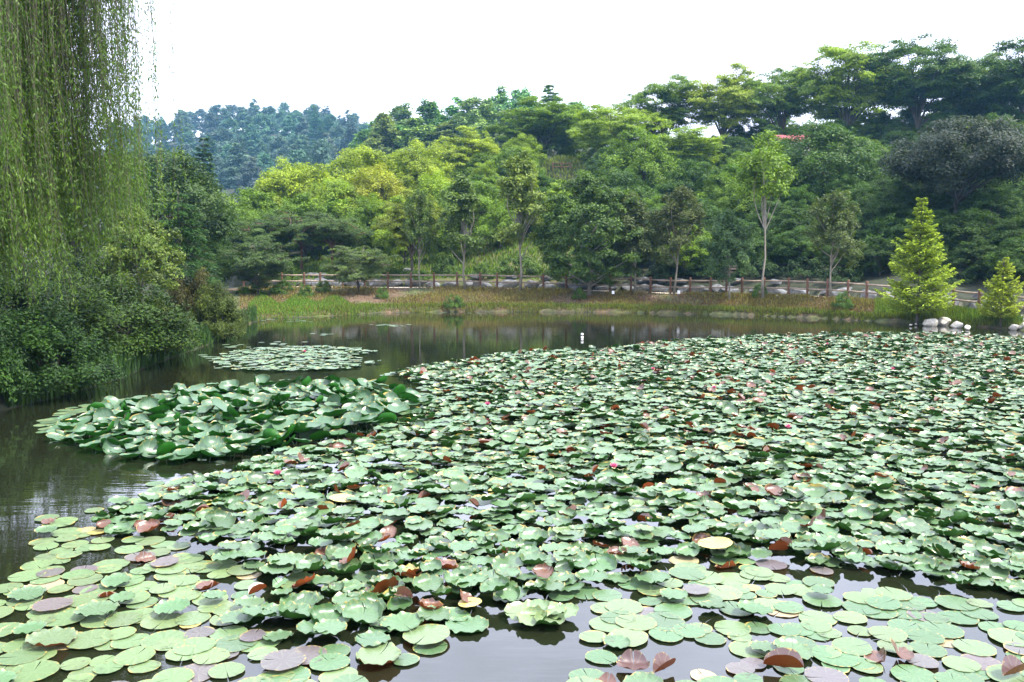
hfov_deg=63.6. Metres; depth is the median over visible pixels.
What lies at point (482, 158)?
understory tree
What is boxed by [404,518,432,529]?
lily pad
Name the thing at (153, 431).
lotus leaf
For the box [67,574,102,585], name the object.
lily pad
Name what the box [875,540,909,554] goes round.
lily pad
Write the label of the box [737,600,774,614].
lily pad
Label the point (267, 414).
lotus leaf
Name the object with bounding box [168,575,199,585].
lily pad
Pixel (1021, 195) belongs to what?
shade bush
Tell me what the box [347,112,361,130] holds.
hill pine tree
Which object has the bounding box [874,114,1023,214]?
oak tree
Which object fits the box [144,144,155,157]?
hill pine tree
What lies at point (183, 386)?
lotus leaf
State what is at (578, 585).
lily pad
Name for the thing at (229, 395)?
lotus leaf
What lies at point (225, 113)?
hill pine tree
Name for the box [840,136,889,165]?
understory tree
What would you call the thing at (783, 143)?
understory tree
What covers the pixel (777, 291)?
boulder
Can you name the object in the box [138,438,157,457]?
lotus leaf
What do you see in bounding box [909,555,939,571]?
lily pad
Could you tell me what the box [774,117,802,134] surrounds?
understory tree
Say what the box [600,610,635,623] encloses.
lily pad
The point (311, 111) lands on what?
hill pine tree
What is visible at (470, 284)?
boulder
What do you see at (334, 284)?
boulder
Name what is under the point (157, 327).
bank shrub
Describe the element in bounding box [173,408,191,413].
lotus leaf
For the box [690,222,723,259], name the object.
shade bush
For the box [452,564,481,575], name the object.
lily pad
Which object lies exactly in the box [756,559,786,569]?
lily pad
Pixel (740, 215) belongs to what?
shade bush
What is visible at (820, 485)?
lily pad cover
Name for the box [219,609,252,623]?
lily pad
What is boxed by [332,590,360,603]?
lily pad
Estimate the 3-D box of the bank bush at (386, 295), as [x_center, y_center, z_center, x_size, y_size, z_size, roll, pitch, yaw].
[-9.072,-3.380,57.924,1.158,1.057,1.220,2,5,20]
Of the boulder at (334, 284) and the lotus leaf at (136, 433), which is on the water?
the lotus leaf at (136, 433)
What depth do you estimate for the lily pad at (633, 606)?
7.30 m
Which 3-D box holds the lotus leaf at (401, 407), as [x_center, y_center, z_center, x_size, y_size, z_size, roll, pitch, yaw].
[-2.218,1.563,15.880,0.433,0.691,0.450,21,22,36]
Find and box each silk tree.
[208,238,310,294]
[317,245,401,292]
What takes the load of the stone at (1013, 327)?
in the water
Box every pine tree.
[118,121,130,149]
[128,120,151,139]
[128,133,151,157]
[131,124,153,146]
[141,114,154,136]
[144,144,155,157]
[150,117,156,143]
[152,118,169,136]
[155,131,171,152]
[156,119,172,143]
[160,141,170,153]
[163,118,196,150]
[168,108,194,130]
[175,112,195,133]
[175,144,193,157]
[176,127,197,151]
[186,150,202,171]
[187,111,198,134]
[192,108,207,132]
[195,131,209,150]
[199,112,219,134]
[201,108,217,134]
[202,134,218,177]
[206,154,224,192]
[207,128,238,158]
[208,104,225,125]
[214,142,258,202]
[215,104,234,129]
[218,117,242,143]
[218,143,235,167]
[228,104,237,127]
[228,219,289,252]
[230,138,249,180]
[233,106,250,121]
[234,109,251,138]
[234,156,264,195]
[240,124,262,158]
[241,116,251,142]
[247,102,261,125]
[248,98,261,114]
[250,113,277,146]
[250,209,328,270]
[254,134,272,155]
[255,152,274,178]
[256,145,270,172]
[257,105,280,129]
[268,135,290,168]
[269,134,285,158]
[272,109,288,136]
[277,101,291,127]
[278,115,300,138]
[281,148,316,178]
[283,213,375,260]
[285,134,307,152]
[285,144,301,165]
[288,134,313,163]
[290,110,300,126]
[290,113,308,132]
[294,117,314,143]
[303,103,324,121]
[305,105,324,141]
[305,112,323,151]
[305,137,342,184]
[309,148,331,168]
[314,126,326,152]
[314,132,339,163]
[321,105,332,116]
[321,114,339,130]
[323,117,339,153]
[326,125,346,153]
[327,148,340,163]
[334,115,344,126]
[339,109,360,135]
[341,124,357,150]
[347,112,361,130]
[357,124,370,131]
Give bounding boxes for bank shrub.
[0,257,72,326]
[0,301,126,398]
[0,315,37,402]
[1,247,133,313]
[13,271,204,361]
[92,202,187,307]
[114,296,198,352]
[167,266,222,324]
[183,280,250,341]
[237,308,251,324]
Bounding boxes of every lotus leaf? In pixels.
[50,422,70,429]
[56,421,74,428]
[64,433,85,437]
[70,434,83,443]
[73,424,95,438]
[74,416,91,425]
[75,439,94,443]
[77,408,95,421]
[79,440,100,451]
[85,430,107,434]
[87,402,105,411]
[92,417,111,422]
[93,407,113,425]
[101,438,120,446]
[102,436,119,453]
[104,396,120,404]
[105,421,124,435]
[108,418,127,431]
[111,428,127,435]
[112,398,131,408]
[116,410,130,416]
[119,419,137,434]
[119,437,134,448]
[119,451,143,456]
[120,402,125,409]
[124,405,136,414]
[124,412,129,420]
[125,400,136,405]
[125,437,144,444]
[125,446,138,450]
[126,430,147,437]
[127,445,138,452]
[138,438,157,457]
[139,396,157,413]
[139,419,153,426]
[144,429,164,435]
[146,450,162,456]
[149,405,169,413]
[149,413,166,420]
[153,416,174,423]
[154,393,165,401]
[155,453,174,461]
[156,441,178,462]
[158,398,165,404]
[160,420,178,430]
[166,385,177,396]
[167,423,180,429]
[168,447,195,460]
[171,435,194,441]
[171,445,192,452]
[173,383,186,391]
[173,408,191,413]
[173,427,193,435]
[173,439,189,445]
[176,416,193,426]
[177,396,193,404]
[178,426,201,439]
[179,417,192,425]
[180,389,192,401]
[180,406,197,410]
[180,435,197,443]
[183,413,197,416]
[186,383,205,391]
[186,416,202,425]
[188,422,212,435]
[188,442,206,459]
[190,394,198,402]
[192,405,209,416]
[194,430,213,437]
[197,386,209,393]
[197,396,210,414]
[198,405,214,413]
[199,414,212,421]
[200,436,226,445]
[200,447,225,461]
[201,387,219,392]
[201,399,218,412]
[204,393,224,414]
[206,424,219,435]
[209,430,225,436]
[210,443,225,451]
[211,397,228,411]
[218,420,241,435]
[219,382,234,392]
[219,423,236,432]
[220,379,238,386]
[220,416,236,419]
[220,447,239,457]
[222,392,237,398]
[222,405,239,425]
[223,424,239,436]
[224,437,240,444]
[225,444,247,459]
[226,434,253,452]
[230,433,253,446]
[231,399,246,411]
[233,394,246,410]
[236,418,249,432]
[236,425,256,433]
[237,424,247,432]
[239,384,256,388]
[240,390,249,394]
[244,419,261,431]
[245,437,275,453]
[246,409,271,413]
[246,423,261,432]
[247,396,263,415]
[248,399,269,408]
[249,389,262,395]
[249,410,272,422]
[249,435,276,449]
[251,394,272,404]
[252,402,268,410]
[253,374,269,385]
[253,428,281,452]
[254,392,276,398]
[255,409,279,413]
[259,381,278,385]
[260,415,277,430]
[261,387,279,393]
[263,441,285,449]
[265,417,285,423]
[270,386,288,389]
[272,416,295,430]
[273,393,290,401]
[273,406,287,415]
[275,381,289,387]
[281,391,296,400]
[281,423,294,443]
[283,409,301,415]
[283,420,307,438]
[283,426,309,443]
[286,386,296,397]
[286,401,300,403]
[287,414,299,433]
[290,375,302,383]
[291,388,306,392]
[293,406,313,415]
[294,391,309,401]
[295,384,304,391]
[295,415,314,422]
[296,400,316,414]
[299,421,321,428]
[301,376,310,384]
[304,383,316,390]
[306,390,321,398]
[307,413,321,418]
[312,379,330,383]
[312,416,333,429]
[314,406,334,417]
[315,395,325,406]
[315,426,331,430]
[316,382,335,395]
[322,409,346,415]
[324,402,341,407]
[325,417,346,438]
[326,393,340,408]
[330,374,339,381]
[339,377,355,386]
[340,387,352,408]
[340,392,356,402]
[341,399,354,403]
[341,411,361,430]
[342,403,359,411]
[344,385,356,392]
[347,393,359,401]
[348,378,360,385]
[349,410,368,432]
[351,413,376,434]
[353,404,370,422]
[355,389,371,399]
[357,378,371,386]
[360,401,371,404]
[361,394,374,402]
[361,403,384,414]
[362,418,382,427]
[367,385,384,392]
[367,405,385,428]
[372,412,396,426]
[374,375,387,384]
[375,399,395,413]
[380,398,400,407]
[386,402,409,421]
[393,384,405,392]
[397,392,418,397]
[400,393,418,401]
[405,401,419,405]
[414,394,427,405]
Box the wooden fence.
[243,272,1023,307]
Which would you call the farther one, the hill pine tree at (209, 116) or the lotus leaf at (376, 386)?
the hill pine tree at (209, 116)
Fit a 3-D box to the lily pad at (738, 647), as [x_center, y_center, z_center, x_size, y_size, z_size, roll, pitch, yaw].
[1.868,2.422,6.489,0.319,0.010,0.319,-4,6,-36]
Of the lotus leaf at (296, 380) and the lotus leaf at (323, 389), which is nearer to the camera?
the lotus leaf at (323, 389)
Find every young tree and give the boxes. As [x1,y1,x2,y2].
[400,187,439,288]
[435,171,485,288]
[492,148,549,290]
[531,169,652,294]
[604,191,662,292]
[648,185,705,293]
[700,207,756,299]
[730,129,797,298]
[801,189,867,296]
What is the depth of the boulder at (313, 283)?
66.22 m
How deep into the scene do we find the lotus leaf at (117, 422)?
14.78 m
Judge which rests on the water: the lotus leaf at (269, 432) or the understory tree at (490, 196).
the lotus leaf at (269, 432)
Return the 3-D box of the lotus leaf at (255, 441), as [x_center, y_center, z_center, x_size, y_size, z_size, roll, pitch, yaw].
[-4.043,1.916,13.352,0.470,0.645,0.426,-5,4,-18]
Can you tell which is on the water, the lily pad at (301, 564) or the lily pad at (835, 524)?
the lily pad at (301, 564)
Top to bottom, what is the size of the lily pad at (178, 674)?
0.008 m
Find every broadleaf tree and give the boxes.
[0,199,58,280]
[4,125,161,284]
[107,146,240,277]
[174,178,241,286]
[184,237,244,291]
[228,187,280,216]
[231,207,295,251]
[250,162,337,246]
[253,155,323,251]
[270,192,339,260]
[306,177,366,248]
[338,163,408,249]
[344,192,391,249]
[372,209,423,265]
[417,169,458,246]
[432,208,488,257]
[476,175,504,201]
[478,202,516,248]
[485,146,546,181]
[524,174,557,227]
[584,144,623,178]
[593,125,676,192]
[599,168,657,203]
[645,207,661,222]
[653,158,717,198]
[662,127,700,154]
[696,171,738,209]
[724,137,750,164]
[759,187,804,221]
[767,118,886,198]
[836,141,888,185]
[878,121,911,145]
[878,130,919,148]
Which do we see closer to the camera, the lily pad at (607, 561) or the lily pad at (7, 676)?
the lily pad at (7, 676)
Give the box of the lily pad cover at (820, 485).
[0,319,1023,681]
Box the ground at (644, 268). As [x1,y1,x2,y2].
[0,132,1023,410]
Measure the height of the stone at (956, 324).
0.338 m
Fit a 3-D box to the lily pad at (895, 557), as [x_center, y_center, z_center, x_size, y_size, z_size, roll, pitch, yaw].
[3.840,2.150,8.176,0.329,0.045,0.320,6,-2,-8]
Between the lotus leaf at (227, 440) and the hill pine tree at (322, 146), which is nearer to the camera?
the lotus leaf at (227, 440)
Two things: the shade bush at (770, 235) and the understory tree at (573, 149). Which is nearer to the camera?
the shade bush at (770, 235)
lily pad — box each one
[0,606,13,617]
[0,622,19,636]
[0,647,46,664]
[0,664,23,673]
[0,668,16,681]
[2,638,30,652]
[6,595,42,605]
[7,585,46,599]
[8,570,45,581]
[10,659,59,681]
[12,620,46,633]
[20,648,56,661]
[25,626,77,646]
[26,603,70,618]
[27,579,64,589]
[31,597,72,610]
[31,641,60,649]
[36,566,64,577]
[43,610,85,625]
[63,607,92,618]
[65,629,112,648]
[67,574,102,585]
[67,666,97,680]
[68,592,108,606]
[74,600,119,616]
[79,583,116,596]
[80,611,117,627]
[93,559,129,570]
[93,640,114,649]
[101,626,136,639]
[104,612,141,626]
[106,610,142,623]
[110,633,150,648]
[111,573,144,586]
[113,646,155,664]
[118,591,149,603]
[130,506,162,514]
[133,608,159,623]
[139,506,168,520]
[140,612,182,628]
[140,630,186,648]
[142,559,179,570]
[151,667,194,681]
[153,596,189,613]
[158,584,191,597]
[165,645,199,660]
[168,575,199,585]
[169,590,201,599]
[173,637,216,654]
[175,611,210,625]
[177,562,205,573]
[182,518,212,530]
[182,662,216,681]
[192,594,227,605]
[192,648,229,663]
[198,524,222,531]
[198,600,230,612]
[203,559,237,571]
[204,507,235,527]
[208,662,244,677]
[209,615,233,625]
[209,625,247,640]
[211,549,244,560]
[212,602,249,615]
[213,634,257,651]
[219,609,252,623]
[226,646,238,658]
[227,565,255,574]
[232,520,256,534]
[233,595,264,606]
[238,676,273,681]
[240,603,278,616]
[241,632,282,651]
[250,532,263,541]
[254,669,294,681]
[260,562,293,573]
[261,649,305,670]
[261,665,310,681]
[262,601,298,616]
[263,629,293,641]
[268,551,304,564]
[278,600,312,618]
[280,590,319,602]
[281,571,312,588]
[285,524,305,535]
[288,679,315,681]
[291,553,321,572]
[292,645,326,664]
[295,557,324,570]
[296,618,329,634]
[304,553,332,562]
[308,574,338,584]
[309,602,348,622]
[309,653,349,670]
[312,619,347,634]
[318,667,357,681]
[319,644,350,658]
[321,514,348,523]
[323,530,354,539]
[329,579,363,592]
[332,558,361,572]
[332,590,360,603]
[332,674,368,681]
[342,598,382,623]
[343,517,366,523]
[343,583,371,596]
[351,569,384,583]
[355,630,390,646]
[356,641,400,664]
[358,591,386,610]
[360,551,393,564]
[365,576,398,592]
[366,573,392,584]
[367,585,395,597]
[369,616,389,627]
[373,560,399,570]
[374,573,404,588]
[380,611,423,630]
[390,549,411,561]
[393,563,418,575]
[403,624,449,644]
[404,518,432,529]
[412,573,443,591]
[413,640,446,654]
[417,605,449,620]
[437,517,465,527]
[443,569,476,585]
[445,606,470,620]
[445,615,488,632]
[448,540,477,551]
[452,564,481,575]
[456,573,488,587]
[462,527,481,531]
[463,538,485,550]
[465,530,495,540]
[465,539,493,554]
[472,565,489,570]
[476,568,509,583]
[479,575,509,591]
[491,552,524,568]
[493,586,527,602]
[500,539,531,549]
[504,601,531,620]
[516,605,546,625]
[519,528,547,541]
[519,550,546,563]
[524,599,548,615]
[532,601,565,615]
[534,578,564,590]
[534,610,565,624]
[536,571,571,581]
[539,542,572,551]
[548,602,578,618]
[552,524,583,535]
[553,548,586,560]
[555,530,585,540]
[558,580,583,591]
[566,676,602,681]
[568,540,593,550]
[569,668,603,681]
[570,586,597,598]
[575,569,607,581]
[585,551,616,571]
[585,649,617,663]
[589,616,623,631]
[592,589,621,601]
[593,517,621,527]
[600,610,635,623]
[605,599,642,614]
[609,628,647,646]
[615,551,649,563]
[615,614,656,630]
[616,649,649,670]
[618,577,651,589]
[623,671,662,681]
[634,569,670,582]
[639,526,667,541]
[644,612,685,630]
[647,595,671,602]
[649,627,683,641]
[653,652,675,672]
[654,603,692,618]
[667,589,699,604]
[668,566,705,579]
[673,623,705,637]
[674,562,705,573]
[676,680,694,681]
[689,518,713,529]
[690,593,722,602]
[691,570,723,583]
[695,632,725,644]
[697,676,737,681]
[698,537,732,548]
[705,585,742,599]
[709,543,741,557]
[714,620,750,635]
[719,572,750,585]
[720,601,751,615]
[724,541,751,556]
[726,522,756,535]
[729,640,768,657]
[732,534,758,539]
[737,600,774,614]
[740,569,771,579]
[749,640,778,651]
[754,598,781,609]
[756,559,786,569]
[763,647,803,667]
[765,583,796,594]
[767,623,800,635]
[768,524,780,528]
[768,609,799,616]
[770,522,802,532]
[773,636,812,659]
[779,674,811,681]
[784,635,819,651]
[787,502,816,515]
[789,584,813,595]
[790,536,821,554]
[795,531,827,543]
[799,610,836,624]
[801,619,831,631]
[802,576,834,586]
[802,592,842,606]
[805,666,848,681]
[808,520,838,533]
[811,538,841,549]
[812,645,860,666]
[813,532,846,541]
[821,546,851,552]
[821,555,845,567]
[822,519,850,528]
[824,534,857,548]
[831,637,872,655]
[832,541,864,563]
[833,611,867,623]
[842,600,880,613]
[843,591,877,603]
[848,660,882,672]
[856,609,897,618]
[865,596,901,609]
[868,626,907,641]
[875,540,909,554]
[876,587,912,599]
[877,639,912,652]
[881,553,917,562]
[886,606,921,619]
[887,619,926,632]
[888,599,925,609]
[890,664,936,681]
[896,516,930,531]
[901,522,932,533]
[906,629,944,643]
[907,608,942,621]
[907,612,950,626]
[907,653,938,667]
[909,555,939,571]
[909,641,947,656]
[913,508,940,516]
[917,533,949,546]
[919,621,964,637]
[921,538,955,554]
[933,527,966,535]
[934,507,952,517]
[934,672,971,681]
[935,595,978,609]
[937,610,979,623]
[938,511,968,526]
[941,553,975,562]
[942,655,980,671]
[946,669,984,681]
[952,639,996,655]
[960,522,992,532]
[960,653,1001,670]
[961,607,998,619]
[962,669,989,679]
[974,559,1009,580]
[975,540,1009,558]
[978,621,1013,630]
[983,549,1011,556]
[984,533,1020,543]
[986,664,1023,681]
[987,628,1023,646]
[990,558,1023,571]
[991,576,1023,591]
[999,579,1023,590]
[1001,527,1023,538]
[1002,655,1023,675]
[1009,556,1023,570]
[1010,552,1023,558]
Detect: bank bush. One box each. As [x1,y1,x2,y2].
[232,279,286,294]
[277,279,294,290]
[298,284,314,296]
[315,280,331,292]
[374,285,389,299]
[443,294,463,308]
[571,286,587,299]
[751,283,767,297]
[831,290,853,309]
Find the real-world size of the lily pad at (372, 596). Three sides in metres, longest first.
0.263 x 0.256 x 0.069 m
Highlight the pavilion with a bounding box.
[777,135,809,157]
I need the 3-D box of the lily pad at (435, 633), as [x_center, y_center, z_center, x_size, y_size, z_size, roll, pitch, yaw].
[-0.695,2.369,6.673,0.392,0.010,0.392,-2,4,21]
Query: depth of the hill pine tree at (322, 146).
285.25 m
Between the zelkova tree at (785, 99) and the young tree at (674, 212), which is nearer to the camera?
the young tree at (674, 212)
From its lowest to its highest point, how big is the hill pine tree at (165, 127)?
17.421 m
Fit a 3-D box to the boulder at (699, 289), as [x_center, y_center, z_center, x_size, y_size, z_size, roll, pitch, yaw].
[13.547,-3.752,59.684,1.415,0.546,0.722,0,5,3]
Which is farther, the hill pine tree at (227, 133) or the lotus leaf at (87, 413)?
the hill pine tree at (227, 133)
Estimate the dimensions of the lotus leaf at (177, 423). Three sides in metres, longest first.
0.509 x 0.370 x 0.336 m
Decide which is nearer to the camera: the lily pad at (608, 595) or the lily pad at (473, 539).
the lily pad at (608, 595)
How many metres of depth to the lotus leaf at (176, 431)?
13.91 m
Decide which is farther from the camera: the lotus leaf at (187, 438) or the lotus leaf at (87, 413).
the lotus leaf at (87, 413)
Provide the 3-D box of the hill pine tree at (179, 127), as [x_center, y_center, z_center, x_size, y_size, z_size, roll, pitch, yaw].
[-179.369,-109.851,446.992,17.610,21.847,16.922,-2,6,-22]
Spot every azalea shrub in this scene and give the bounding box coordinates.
[276,260,299,285]
[319,263,337,278]
[366,259,404,276]
[408,269,431,280]
[431,251,461,274]
[468,262,498,277]
[492,253,543,274]
[542,259,575,274]
[604,266,641,279]
[644,262,683,278]
[682,264,721,276]
[730,258,783,277]
[780,255,829,277]
[818,266,864,283]
[840,255,898,272]
[943,269,976,284]
[956,261,1021,281]
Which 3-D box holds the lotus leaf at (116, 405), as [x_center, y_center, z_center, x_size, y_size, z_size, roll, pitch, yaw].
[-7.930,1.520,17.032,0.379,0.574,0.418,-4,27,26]
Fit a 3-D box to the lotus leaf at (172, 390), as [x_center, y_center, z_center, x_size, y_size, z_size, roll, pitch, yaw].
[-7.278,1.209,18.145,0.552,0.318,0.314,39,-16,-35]
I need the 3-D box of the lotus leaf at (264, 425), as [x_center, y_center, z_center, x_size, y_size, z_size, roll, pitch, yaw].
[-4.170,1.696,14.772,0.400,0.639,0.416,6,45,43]
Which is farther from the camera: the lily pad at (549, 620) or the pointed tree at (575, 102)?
the pointed tree at (575, 102)
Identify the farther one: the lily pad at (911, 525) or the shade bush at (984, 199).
the shade bush at (984, 199)
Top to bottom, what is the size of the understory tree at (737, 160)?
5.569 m
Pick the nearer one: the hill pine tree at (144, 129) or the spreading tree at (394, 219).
the spreading tree at (394, 219)
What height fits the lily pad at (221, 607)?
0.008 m
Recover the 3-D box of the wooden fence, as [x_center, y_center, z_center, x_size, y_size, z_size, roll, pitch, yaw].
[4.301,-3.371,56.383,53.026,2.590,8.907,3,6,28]
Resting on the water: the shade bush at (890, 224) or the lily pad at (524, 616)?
the lily pad at (524, 616)
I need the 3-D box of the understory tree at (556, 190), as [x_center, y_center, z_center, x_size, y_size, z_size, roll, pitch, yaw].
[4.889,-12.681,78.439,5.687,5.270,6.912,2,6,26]
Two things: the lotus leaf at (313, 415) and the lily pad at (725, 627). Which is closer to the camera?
the lily pad at (725, 627)
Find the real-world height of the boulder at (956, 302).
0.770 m
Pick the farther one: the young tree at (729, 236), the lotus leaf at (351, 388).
the young tree at (729, 236)
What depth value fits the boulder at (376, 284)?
65.59 m
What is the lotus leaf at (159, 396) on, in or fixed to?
on the water
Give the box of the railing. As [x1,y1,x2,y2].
[552,162,570,170]
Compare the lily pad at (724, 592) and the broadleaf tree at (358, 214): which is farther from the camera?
the broadleaf tree at (358, 214)
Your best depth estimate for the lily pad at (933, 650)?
6.47 m
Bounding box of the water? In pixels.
[0,312,1023,681]
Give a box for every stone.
[922,318,937,325]
[938,317,950,325]
[950,321,962,327]
[1008,324,1018,329]
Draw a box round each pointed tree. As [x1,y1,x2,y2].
[343,127,373,173]
[344,119,379,158]
[356,112,410,167]
[361,123,409,164]
[385,116,439,170]
[386,102,412,142]
[407,97,447,149]
[423,120,476,160]
[440,96,478,152]
[450,95,501,154]
[469,101,499,151]
[486,84,516,126]
[486,109,526,150]
[500,86,539,122]
[538,84,569,148]
[565,100,590,111]
[571,112,594,147]
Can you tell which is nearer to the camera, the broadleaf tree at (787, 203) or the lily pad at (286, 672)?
the lily pad at (286, 672)
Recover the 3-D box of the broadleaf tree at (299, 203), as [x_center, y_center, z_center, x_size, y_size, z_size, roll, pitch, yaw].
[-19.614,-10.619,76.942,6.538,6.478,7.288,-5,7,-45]
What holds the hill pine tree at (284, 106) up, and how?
on the ground at (644, 268)
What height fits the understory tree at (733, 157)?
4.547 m
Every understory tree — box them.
[280,204,307,256]
[303,197,349,253]
[353,215,381,250]
[366,194,405,252]
[403,167,433,187]
[429,186,479,241]
[434,158,450,176]
[454,151,499,177]
[467,173,483,194]
[468,160,504,184]
[470,180,515,236]
[480,176,506,205]
[489,160,520,177]
[501,133,547,165]
[507,196,537,233]
[526,138,554,161]
[534,179,582,226]
[550,138,587,161]
[551,193,602,235]
[569,242,621,289]
[581,141,606,163]
[627,183,661,203]
[631,253,654,265]
[635,155,686,194]
[643,196,664,208]
[650,208,697,255]
[657,171,699,202]
[659,225,715,277]
[663,152,686,172]
[683,197,718,225]
[693,155,716,170]
[695,163,753,198]
[696,209,730,225]
[698,141,727,170]
[703,135,727,161]
[706,222,763,261]
[714,182,771,225]
[715,135,756,161]
[719,117,756,144]
[719,150,742,167]
[720,152,753,172]
[728,147,799,193]
[746,119,776,144]
[749,136,801,154]
[752,124,789,146]
[753,137,802,171]
[758,222,787,237]
[762,207,819,257]
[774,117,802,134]
[781,184,817,214]
[788,125,811,150]
[788,172,819,194]
[811,202,851,222]
[817,119,866,141]
[824,173,859,200]
[832,197,883,234]
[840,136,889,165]
[844,180,888,231]
[849,119,879,140]
[861,111,905,140]
[863,177,929,218]
[878,172,906,191]
[895,108,922,124]
[902,113,932,134]
[912,113,958,140]
[936,184,984,216]
[939,110,969,127]
[959,176,1015,202]
[986,112,1021,132]
[992,109,1023,127]
[1002,181,1023,195]
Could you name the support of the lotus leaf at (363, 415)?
on the water
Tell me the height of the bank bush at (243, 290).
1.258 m
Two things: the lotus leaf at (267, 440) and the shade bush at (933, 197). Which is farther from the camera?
the shade bush at (933, 197)
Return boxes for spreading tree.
[317,144,416,197]
[370,188,448,271]
[383,138,455,189]
[421,125,500,176]
[478,94,598,158]
[566,103,674,148]
[640,126,731,162]
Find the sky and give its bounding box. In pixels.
[45,0,1023,149]
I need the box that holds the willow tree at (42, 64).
[0,0,191,321]
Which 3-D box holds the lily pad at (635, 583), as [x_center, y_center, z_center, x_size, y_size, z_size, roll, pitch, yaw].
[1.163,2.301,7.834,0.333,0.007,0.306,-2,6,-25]
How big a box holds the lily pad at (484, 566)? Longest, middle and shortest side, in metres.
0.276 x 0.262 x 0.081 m
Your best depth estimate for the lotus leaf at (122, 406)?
16.25 m
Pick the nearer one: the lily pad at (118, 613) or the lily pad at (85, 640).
the lily pad at (85, 640)
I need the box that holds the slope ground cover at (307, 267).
[274,232,587,279]
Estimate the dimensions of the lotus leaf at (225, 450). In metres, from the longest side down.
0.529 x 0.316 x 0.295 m
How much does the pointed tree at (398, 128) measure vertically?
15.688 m
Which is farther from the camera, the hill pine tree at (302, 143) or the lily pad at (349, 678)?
the hill pine tree at (302, 143)
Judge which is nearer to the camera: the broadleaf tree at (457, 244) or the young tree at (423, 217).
the young tree at (423, 217)
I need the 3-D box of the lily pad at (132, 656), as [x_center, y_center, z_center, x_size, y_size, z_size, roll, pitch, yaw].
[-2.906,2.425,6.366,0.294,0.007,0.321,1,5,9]
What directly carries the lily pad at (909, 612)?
on the water
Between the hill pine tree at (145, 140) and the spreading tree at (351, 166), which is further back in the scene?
the hill pine tree at (145, 140)
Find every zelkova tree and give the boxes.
[609,73,702,136]
[674,61,778,163]
[714,65,823,133]
[789,40,926,126]
[856,33,1007,135]
[941,34,1023,122]
[943,51,1017,121]
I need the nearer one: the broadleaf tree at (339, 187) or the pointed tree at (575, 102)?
the broadleaf tree at (339, 187)
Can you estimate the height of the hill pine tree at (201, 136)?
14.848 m
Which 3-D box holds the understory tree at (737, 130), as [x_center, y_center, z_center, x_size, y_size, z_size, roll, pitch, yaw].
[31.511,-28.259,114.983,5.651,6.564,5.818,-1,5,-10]
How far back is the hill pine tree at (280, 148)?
393.83 m
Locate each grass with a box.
[239,284,972,323]
[248,293,395,321]
[331,300,1022,327]
[536,154,592,186]
[874,297,1023,323]
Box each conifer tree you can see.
[128,191,223,311]
[193,137,218,189]
[875,197,964,324]
[975,257,1023,326]
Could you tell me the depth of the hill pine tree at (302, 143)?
354.88 m
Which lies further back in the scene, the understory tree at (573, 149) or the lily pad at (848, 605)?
the understory tree at (573, 149)
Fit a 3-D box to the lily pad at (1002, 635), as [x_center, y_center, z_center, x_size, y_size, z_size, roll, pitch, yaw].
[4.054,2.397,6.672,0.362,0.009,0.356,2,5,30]
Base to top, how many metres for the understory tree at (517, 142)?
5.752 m
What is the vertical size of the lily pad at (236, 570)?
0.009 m
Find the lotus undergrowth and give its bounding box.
[44,379,435,459]
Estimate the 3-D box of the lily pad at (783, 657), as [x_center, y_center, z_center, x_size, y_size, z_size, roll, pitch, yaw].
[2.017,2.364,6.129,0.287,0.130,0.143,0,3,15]
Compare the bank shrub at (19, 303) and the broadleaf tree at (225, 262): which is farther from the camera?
the broadleaf tree at (225, 262)
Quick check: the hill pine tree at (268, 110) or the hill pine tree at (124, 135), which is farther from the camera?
the hill pine tree at (268, 110)
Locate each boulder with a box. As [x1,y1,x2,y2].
[311,277,326,285]
[328,278,344,285]
[344,282,363,286]
[369,279,385,286]
[389,279,402,286]
[405,278,423,286]
[425,280,440,286]
[443,280,458,286]
[465,280,472,286]
[472,282,491,287]
[495,280,518,287]
[524,280,539,287]
[538,281,554,287]
[556,282,568,288]
[569,282,587,289]
[595,286,616,290]
[621,286,633,290]
[636,284,648,291]
[637,277,652,282]
[652,284,668,291]
[678,285,688,292]
[691,285,708,292]
[712,284,723,292]
[720,286,738,292]
[728,278,744,283]
[767,289,786,294]
[769,279,781,284]
[790,289,805,294]
[832,287,851,296]
[860,290,876,298]
[944,295,958,306]
[970,299,985,308]
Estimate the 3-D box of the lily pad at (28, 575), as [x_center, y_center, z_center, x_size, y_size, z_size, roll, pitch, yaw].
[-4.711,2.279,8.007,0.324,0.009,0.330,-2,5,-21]
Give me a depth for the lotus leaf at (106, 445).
13.42 m
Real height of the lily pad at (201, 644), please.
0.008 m
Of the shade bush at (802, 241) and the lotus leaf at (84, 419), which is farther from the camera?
the shade bush at (802, 241)
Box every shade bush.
[633,193,676,209]
[657,251,683,271]
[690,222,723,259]
[706,187,739,211]
[733,212,759,227]
[734,220,762,252]
[744,200,803,229]
[746,243,780,271]
[760,224,799,262]
[769,225,831,268]
[792,221,836,256]
[801,193,822,207]
[823,184,871,202]
[823,247,866,271]
[831,195,862,234]
[835,230,870,252]
[845,236,911,275]
[850,172,902,205]
[860,213,915,258]
[863,201,902,236]
[878,192,945,226]
[881,208,963,246]
[899,180,942,207]
[907,236,958,272]
[913,182,970,208]
[934,207,1016,262]
[944,239,1003,278]
[948,188,1023,229]
[981,216,1023,261]
[983,235,1023,280]
[993,209,1023,228]
[996,189,1023,225]
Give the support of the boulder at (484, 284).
on the ground at (644, 268)
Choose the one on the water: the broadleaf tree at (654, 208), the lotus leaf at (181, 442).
the lotus leaf at (181, 442)
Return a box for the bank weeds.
[4,304,256,407]

